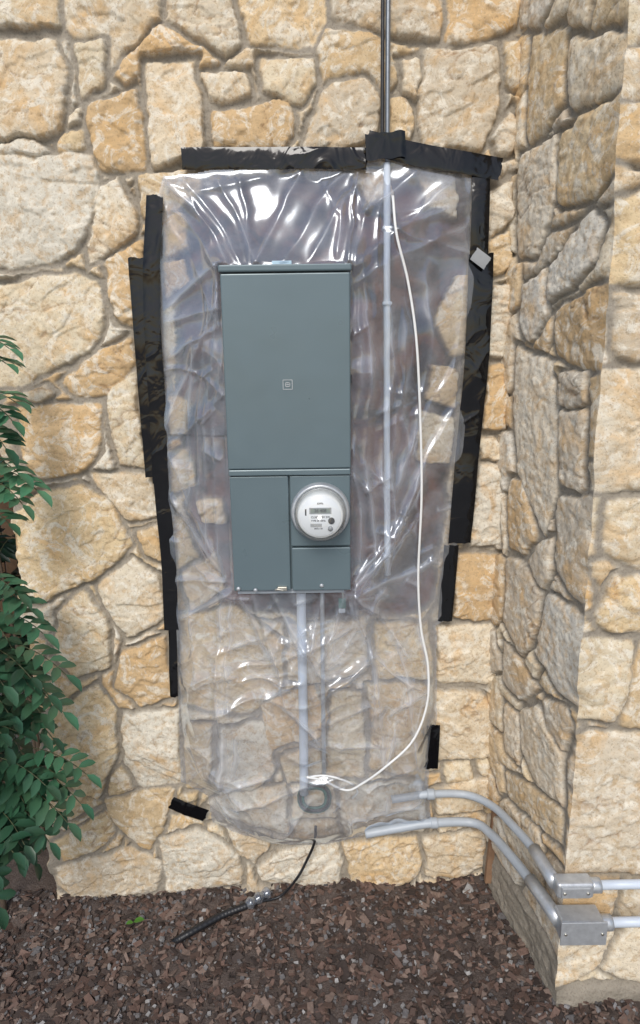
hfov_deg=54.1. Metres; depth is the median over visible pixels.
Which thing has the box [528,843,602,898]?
conduit body
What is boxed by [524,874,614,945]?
junction box
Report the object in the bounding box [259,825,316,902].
black cable
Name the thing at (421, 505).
white cable
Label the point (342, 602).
ground clamp
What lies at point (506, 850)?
electrical conduit
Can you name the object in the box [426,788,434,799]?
conduit coupling
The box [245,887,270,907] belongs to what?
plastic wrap
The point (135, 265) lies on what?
black tape
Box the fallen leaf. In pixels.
[126,917,143,923]
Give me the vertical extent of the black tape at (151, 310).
0.800 m
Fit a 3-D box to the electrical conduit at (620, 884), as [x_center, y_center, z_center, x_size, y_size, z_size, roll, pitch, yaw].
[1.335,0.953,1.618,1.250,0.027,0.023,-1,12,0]
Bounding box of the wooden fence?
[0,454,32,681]
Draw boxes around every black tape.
[128,257,151,477]
[143,194,167,483]
[153,474,178,629]
[168,630,177,697]
[168,797,208,820]
[181,147,366,169]
[364,130,502,179]
[365,130,405,160]
[425,725,439,769]
[438,545,458,621]
[448,253,493,543]
[470,176,489,262]
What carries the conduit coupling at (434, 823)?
attached to the electrical conduit at (506, 850)
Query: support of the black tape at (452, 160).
attached to the stone wall
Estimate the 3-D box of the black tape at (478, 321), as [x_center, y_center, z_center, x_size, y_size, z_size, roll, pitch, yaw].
[0.437,-0.312,1.825,0.106,0.834,0.012,-1,12,0]
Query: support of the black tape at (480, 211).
attached to the stone wall
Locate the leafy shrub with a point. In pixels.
(27, 771)
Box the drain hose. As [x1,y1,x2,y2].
[170,893,267,943]
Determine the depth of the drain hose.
2.06 m
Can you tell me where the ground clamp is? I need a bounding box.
[339,592,345,612]
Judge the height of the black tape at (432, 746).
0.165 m
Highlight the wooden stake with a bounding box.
[484,777,497,883]
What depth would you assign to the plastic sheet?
2.03 m
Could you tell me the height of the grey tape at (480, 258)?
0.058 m
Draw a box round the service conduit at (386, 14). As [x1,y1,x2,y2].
[380,0,391,575]
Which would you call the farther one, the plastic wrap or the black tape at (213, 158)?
the plastic wrap
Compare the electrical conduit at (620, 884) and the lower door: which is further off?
the lower door
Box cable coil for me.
[297,782,331,813]
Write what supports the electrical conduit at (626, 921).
attached to the stone wall
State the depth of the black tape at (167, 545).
1.92 m
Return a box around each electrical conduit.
[365,817,530,879]
[391,789,533,848]
[601,879,639,889]
[612,916,639,927]
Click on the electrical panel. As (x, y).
(286, 347)
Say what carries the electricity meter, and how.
attached to the electrical panel
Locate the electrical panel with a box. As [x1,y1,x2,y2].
[218,261,351,593]
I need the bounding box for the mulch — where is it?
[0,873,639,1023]
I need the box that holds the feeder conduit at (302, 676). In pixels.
[296,593,325,795]
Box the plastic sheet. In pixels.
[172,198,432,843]
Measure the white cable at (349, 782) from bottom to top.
0.101 m
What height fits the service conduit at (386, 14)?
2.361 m
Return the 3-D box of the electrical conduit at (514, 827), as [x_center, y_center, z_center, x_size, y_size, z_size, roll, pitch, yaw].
[0.481,0.934,1.969,0.519,0.102,0.200,10,16,43]
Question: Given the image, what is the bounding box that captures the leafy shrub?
[0,335,101,929]
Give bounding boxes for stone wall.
[0,0,639,1006]
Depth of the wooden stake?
2.09 m
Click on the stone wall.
(110, 110)
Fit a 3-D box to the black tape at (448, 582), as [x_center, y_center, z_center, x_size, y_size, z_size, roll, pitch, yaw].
[0.396,0.222,1.938,0.059,0.250,0.006,-1,12,0]
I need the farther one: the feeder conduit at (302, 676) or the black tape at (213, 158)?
the feeder conduit at (302, 676)
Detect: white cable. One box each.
[306,195,429,790]
[306,775,358,798]
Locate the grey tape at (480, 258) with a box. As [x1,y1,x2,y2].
[470,248,490,268]
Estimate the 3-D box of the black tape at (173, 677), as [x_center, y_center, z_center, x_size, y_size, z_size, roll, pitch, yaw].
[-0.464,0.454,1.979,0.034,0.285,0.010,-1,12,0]
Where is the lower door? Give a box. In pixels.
[230,475,290,590]
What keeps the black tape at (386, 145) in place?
attached to the stone wall
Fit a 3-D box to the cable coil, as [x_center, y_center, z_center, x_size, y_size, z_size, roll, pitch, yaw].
[-0.018,0.943,2.067,0.114,0.127,0.042,-1,12,0]
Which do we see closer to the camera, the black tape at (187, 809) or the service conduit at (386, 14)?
the service conduit at (386, 14)
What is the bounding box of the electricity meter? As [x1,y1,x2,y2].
[291,482,349,541]
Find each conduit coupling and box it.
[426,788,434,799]
[430,817,438,828]

